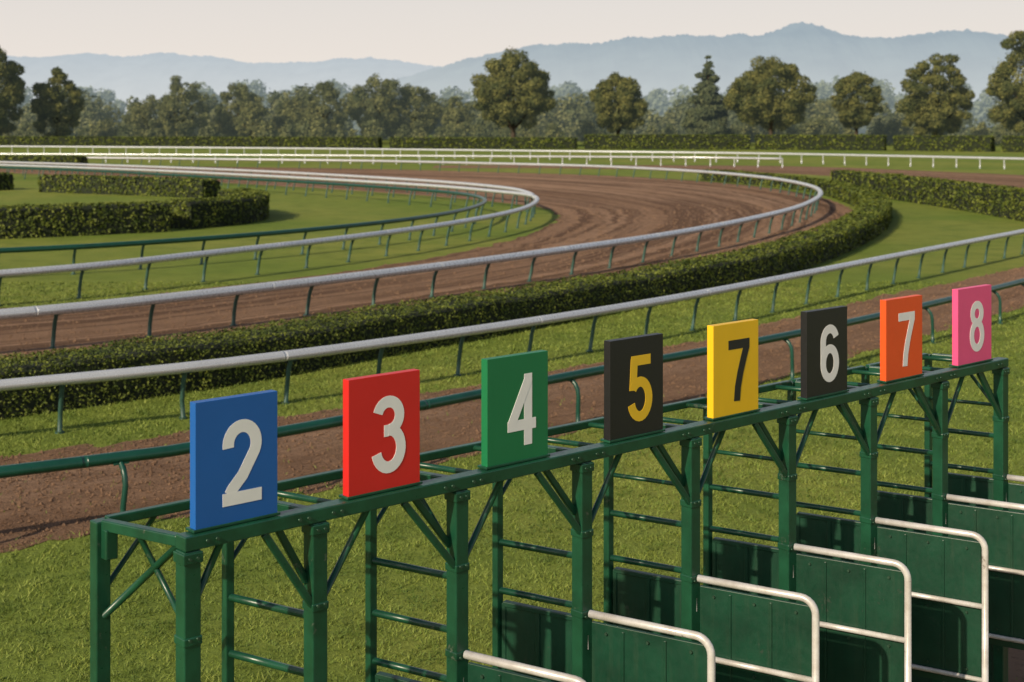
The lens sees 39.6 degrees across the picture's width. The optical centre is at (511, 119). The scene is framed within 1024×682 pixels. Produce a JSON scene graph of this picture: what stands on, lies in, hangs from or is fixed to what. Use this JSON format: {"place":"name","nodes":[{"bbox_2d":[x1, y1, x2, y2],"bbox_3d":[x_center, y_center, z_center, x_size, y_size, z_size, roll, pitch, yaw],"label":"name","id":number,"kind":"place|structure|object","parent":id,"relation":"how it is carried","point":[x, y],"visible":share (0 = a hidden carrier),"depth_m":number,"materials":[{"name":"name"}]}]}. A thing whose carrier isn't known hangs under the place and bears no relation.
{"place":"outdoors","nodes":[
{"label":"outdoors","id":0,"kind":"place"},
{"bbox_2d":[7,52,440,114],"bbox_3d":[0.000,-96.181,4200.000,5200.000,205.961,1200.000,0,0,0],"label":"hills","id":1,"kind":"structure","parent":0,"point":[142,77],"depth_m":3912.53,"materials":[{"name":"blue"}]},
{"bbox_2d":[0,166,852,359],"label":"dirt track","id":2,"kind":"structure","parent":0,"point":[591,208],"depth_m":54.78,"materials":[{"name":"brown soil"}]},
{"bbox_2d":[0,132,1023,681],"bbox_3d":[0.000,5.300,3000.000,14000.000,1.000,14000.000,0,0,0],"label":"ground","id":3,"kind":"structure","parent":0,"point":[914,226],"depth_m":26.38,"materials":[{"name":"green plant"}]},
{"bbox_2d":[0,171,14,189],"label":"hedge","id":4,"kind":"object","parent":3,"relation":"on","point":[6,180],"visible":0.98,"depth_m":96.92,"materials":[{"name":"green plant"}]},
{"bbox_2d":[0,46,27,135],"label":"tree","id":5,"kind":"object","parent":3,"relation":"on","point":[12,93],"visible":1,"depth_m":248.49,"materials":[{"name":"green plant"}]},
{"bbox_2d":[0,154,88,168],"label":"hedge","id":6,"kind":"object","parent":3,"relation":"on","point":[73,158],"visible":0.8,"depth_m":139.22,"materials":[{"name":"green plant"}]},
{"bbox_2d":[30,66,85,136],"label":"tree","id":7,"kind":"object","parent":3,"relation":"on","point":[63,121],"visible":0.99,"depth_m":256.27,"materials":[{"name":"green plant"}]},
{"bbox_2d":[0,200,170,238],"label":"hedge","id":8,"kind":"object","parent":3,"relation":"on","point":[18,221],"visible":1,"depth_m":58.85,"materials":[{"name":"green plant"}]},
{"bbox_2d":[37,174,220,197],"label":"hedge","id":9,"kind":"object","parent":3,"relation":"on","point":[188,187],"visible":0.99,"depth_m":90.20,"materials":[{"name":"green plant"}]},
{"bbox_2d":[121,94,178,136],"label":"tree","id":10,"kind":"object","parent":3,"relation":"on","point":[141,115],"visible":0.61,"depth_m":284.75,"materials":[{"name":"green plant"}]},
{"bbox_2d":[155,75,211,136],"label":"tree","id":11,"kind":"object","parent":3,"relation":"on","point":[167,105],"visible":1,"depth_m":269.97,"materials":[{"name":"green plant"}]},
{"bbox_2d":[0,136,382,147],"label":"hedge","id":12,"kind":"object","parent":3,"relation":"on","point":[307,142],"visible":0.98,"depth_m":240.27,"materials":[{"name":"green plant"}]},
{"bbox_2d":[165,187,270,228],"bbox_3d":[-13.594,4.187,68.254,3.730,1.423,12.270,0,0,0],"label":"hedge","id":13,"kind":"object","parent":3,"relation":"on","point":[233,206],"visible":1,"depth_m":64.06,"materials":[{"name":"green plant"}]},
{"bbox_2d":[212,82,263,136],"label":"tree","id":14,"kind":"object","parent":3,"relation":"on","point":[222,119],"visible":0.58,"depth_m":283.05,"materials":[{"name":"green plant"}]},
{"bbox_2d":[0,167,486,274],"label":"green rail fence","id":15,"kind":"object","parent":3,"relation":"on","point":[143,243],"visible":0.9,"depth_m":54.19,"materials":[{"name":"metal"}]},
{"bbox_2d":[233,101,270,136],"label":"tree","id":16,"kind":"object","parent":3,"relation":"on","point":[251,110],"visible":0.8,"depth_m":274.75,"materials":[{"name":"green plant"}]},
{"bbox_2d":[0,161,535,213],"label":"white rail fence","id":17,"kind":"object","parent":3,"relation":"on","point":[467,184],"visible":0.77,"depth_m":103.71,"materials":[{"name":"metal"}]},
{"bbox_2d":[0,164,538,305],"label":"white rail fence","id":18,"kind":"object","parent":3,"relation":"on","point":[150,260],"visible":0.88,"depth_m":49.18,"materials":[{"name":"metal"}]},
{"bbox_2d":[269,95,320,136],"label":"tree","id":19,"kind":"object","parent":3,"relation":"on","point":[289,108],"visible":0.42,"depth_m":295.41,"materials":[{"name":"green plant"}]},
{"bbox_2d":[302,81,348,136],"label":"tree","id":20,"kind":"object","parent":3,"relation":"on","point":[328,90],"visible":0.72,"depth_m":278.69,"materials":[{"name":"green plant"}]},
{"bbox_2d":[343,73,404,137],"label":"tree","id":21,"kind":"object","parent":3,"relation":"on","point":[359,101],"visible":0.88,"depth_m":289.37,"materials":[{"name":"green plant"}]},
{"bbox_2d":[0,153,783,167],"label":"white rail fence","id":22,"kind":"object","parent":3,"relation":"on","point":[466,156],"visible":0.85,"depth_m":153.01,"materials":[{"name":"metal"}]},
{"bbox_2d":[0,157,822,348],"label":"white rail fence","id":23,"kind":"object","parent":3,"relation":"on","point":[55,310],"visible":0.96,"depth_m":39.80,"materials":[{"name":"metal"}]},
{"bbox_2d":[389,83,443,135],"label":"tree","id":24,"kind":"object","parent":3,"relation":"on","point":[425,119],"visible":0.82,"depth_m":292.92,"materials":[{"name":"green plant"}]},
{"bbox_2d":[0,169,892,419],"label":"hedge","id":25,"kind":"object","parent":3,"relation":"on","point":[867,219],"visible":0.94,"depth_m":29.83,"materials":[{"name":"green plant"}]},
{"bbox_2d":[440,96,475,133],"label":"tree","id":26,"kind":"object","parent":3,"relation":"on","point":[459,113],"visible":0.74,"depth_m":288.19,"materials":[{"name":"green plant"}]},
{"bbox_2d":[389,136,577,148],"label":"hedge","id":27,"kind":"object","parent":3,"relation":"on","point":[417,142],"visible":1,"depth_m":232.90,"materials":[{"name":"green plant"}]},
{"bbox_2d":[1,71,999,134],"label":"distant trees","id":28,"kind":"object","parent":3,"relation":"on","point":[656,97],"visible":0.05,"depth_m":463.25,"materials":[{"name":"green plant"}]},
{"bbox_2d":[0,229,1023,433],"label":"white rail fence","id":29,"kind":"object","parent":3,"relation":"on","point":[182,368],"visible":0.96,"depth_m":26.26,"materials":[{"name":"metal"}]},
{"bbox_2d":[0,146,1023,168],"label":"white rail fence","id":30,"kind":"object","parent":3,"relation":"on","point":[780,154],"visible":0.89,"depth_m":169.49,"materials":[{"name":"metal"}]},
{"bbox_2d":[1,114,1023,144],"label":"shrubs","id":31,"kind":"object","parent":3,"relation":"on","point":[820,126],"visible":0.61,"depth_m":274.39,"materials":[{"name":"green plant"}]},
{"bbox_2d":[470,46,556,136],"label":"tree","id":32,"kind":"object","parent":3,"relation":"on","point":[524,85],"visible":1,"depth_m":246.47,"materials":[{"name":"green plant"}]},
{"bbox_2d":[7,83,1021,140],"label":"distant trees","id":33,"kind":"object","parent":3,"relation":"on","point":[567,117],"visible":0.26,"depth_m":314.80,"materials":[{"name":"green plant"}]},
{"bbox_2d":[90,353,1023,681],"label":"starting gate","id":34,"kind":"structure","parent":3,"relation":"on","point":[900,587],"depth_m":8.59,"materials":[{"name":"green metal"}]},
{"bbox_2d":[186,390,279,532],"bbox_3d":[-1.277,1.560,6.531,0.454,0.581,0.076,0,0,-42],"label":"number sign","id":35,"kind":"object","parent":34,"relation":"attached to","point":[233,459],"visible":1,"depth_m":6.49,"materials":[{"name":"paint"}]},
{"bbox_2d":[339,369,422,499],"bbox_3d":[-0.651,1.560,7.091,0.464,0.581,0.076,0,0,-42],"label":"number sign","id":36,"kind":"object","parent":34,"relation":"attached to","point":[381,432],"visible":1,"depth_m":7.05,"materials":[{"name":"paint"}]},
{"bbox_2d":[477,350,549,469],"bbox_3d":[0.014,1.560,7.686,0.464,0.581,0.076,0,0,-42],"label":"number sign","id":37,"kind":"object","parent":34,"relation":"attached to","point":[514,408],"visible":1,"depth_m":7.64,"materials":[{"name":"paint"}]},
{"bbox_2d":[600,333,664,442],"bbox_3d":[0.709,1.560,8.308,0.474,0.581,0.076,0,0,-42],"label":"number sign","id":38,"kind":"object","parent":34,"relation":"attached to","point":[633,386],"visible":1,"depth_m":8.26,"materials":[{"name":"paint"}]},
{"bbox_2d":[704,319,759,420],"bbox_3d":[1.381,1.560,8.911,0.464,0.581,0.076,0,0,-42],"label":"number sign","id":39,"kind":"object","parent":34,"relation":"attached to","point":[732,368],"visible":1,"depth_m":8.86,"materials":[{"name":"paint"}]},
{"bbox_2d":[797,306,848,399],"bbox_3d":[2.092,1.560,9.547,0.479,0.581,0.076,0,0,-42],"label":"number sign","id":40,"kind":"object","parent":34,"relation":"attached to","point":[823,352],"visible":1,"depth_m":9.50,"materials":[{"name":"paint"}]},
{"bbox_2d":[877,294,923,382],"bbox_3d":[2.778,1.560,10.161,0.484,0.581,0.076,0,0,-42],"label":"number sign","id":41,"kind":"object","parent":34,"relation":"attached to","point":[900,338],"visible":1,"depth_m":10.11,"materials":[{"name":"paint"}]},
{"bbox_2d":[949,284,992,366],"bbox_3d":[3.488,1.560,10.796,0.504,0.581,0.076,0,0,-42],"label":"number sign","id":42,"kind":"object","parent":34,"relation":"attached to","point":[971,325],"visible":1,"depth_m":10.74,"materials":[{"name":"paint"}]},
{"bbox_2d":[587,72,648,134],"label":"tree","id":43,"kind":"object","parent":3,"relation":"on","point":[625,94],"visible":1,"depth_m":259.25,"materials":[{"name":"green plant"}]},
{"bbox_2d":[583,134,749,149],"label":"hedge","id":44,"kind":"object","parent":3,"relation":"on","point":[683,142],"visible":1,"depth_m":228.59,"materials":[{"name":"green plant"}]},
{"bbox_2d":[681,55,741,134],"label":"conifer tree","id":45,"kind":"object","parent":3,"relation":"on","point":[709,115],"visible":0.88,"depth_m":253.08,"materials":[{"name":"green plant"}]},
{"bbox_2d":[432,165,1023,187],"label":"dirt chute","id":46,"kind":"object","parent":3,"relation":"on","point":[1008,180],"visible":0.75,"depth_m":134.19,"materials":[{"name":"brown soil"}]},
{"bbox_2d":[723,55,817,134],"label":"tree","id":47,"kind":"object","parent":3,"relation":"on","point":[763,105],"visible":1,"depth_m":246.90,"materials":[{"name":"green plant"}]},
{"bbox_2d":[754,134,886,150],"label":"hedge","id":48,"kind":"object","parent":3,"relation":"on","point":[873,142],"visible":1,"depth_m":222.99,"materials":[{"name":"green plant"}]},
{"bbox_2d":[831,70,884,134],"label":"tree","id":49,"kind":"object","parent":3,"relation":"on","point":[854,112],"visible":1,"depth_m":255.67,"materials":[{"name":"green plant"}]},
{"bbox_2d":[830,169,1023,221],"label":"hedge","id":50,"kind":"object","parent":3,"relation":"on","point":[1003,201],"visible":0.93,"depth_m":77.54,"materials":[{"name":"green plant"}]},
{"bbox_2d":[894,52,975,135],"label":"tree","id":51,"kind":"object","parent":3,"relation":"on","point":[922,106],"visible":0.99,"depth_m":249.62,"materials":[{"name":"green plant"}]},
{"bbox_2d":[893,135,995,151],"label":"hedge","id":52,"kind":"object","parent":3,"relation":"on","point":[969,143],"visible":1,"depth_m":215.22,"materials":[{"name":"green plant"}]},
{"bbox_2d":[985,30,1023,133],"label":"tree","id":53,"kind":"object","parent":3,"relation":"on","point":[1007,90],"visible":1,"depth_m":241.52,"materials":[{"name":"green plant"}]},
{"bbox_2d":[1001,135,1023,151],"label":"hedge","id":54,"kind":"object","parent":3,"relation":"on","point":[1012,143],"visible":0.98,"depth_m":209.97,"materials":[{"name":"green plant"}]},
{"bbox_2d":[1008,648,1023,681],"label":"dirt pad","id":55,"kind":"object","parent":3,"relation":"on","point":[1016,662],"depth_m":12.49,"materials":[{"name":"soil"}]},
{"bbox_2d":[0,266,1023,552],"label":"dirt path","id":56,"kind":"structure","parent":0,"point":[26,520],"depth_m":21.05,"materials":[{"name":"brown soil"}]},
{"bbox_2d":[0,278,1023,511],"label":"green rail fence","id":57,"kind":"object","parent":56,"relation":"on","point":[121,459],"visible":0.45,"depth_m":18.64,"materials":[{"name":"metal"}]},
{"bbox_2d":[0,0,1023,66],"label":"sky","id":58,"kind":"structure","parent":0,"point":[435,33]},
{"bbox_2d":[365,22,1023,120],"bbox_3d":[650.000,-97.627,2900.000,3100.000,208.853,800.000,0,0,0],"label":"hills","id":59,"kind":"structure","parent":0,"point":[814,53],"depth_m":2685.32,"materials":[{"name":"blue"}]}
]}

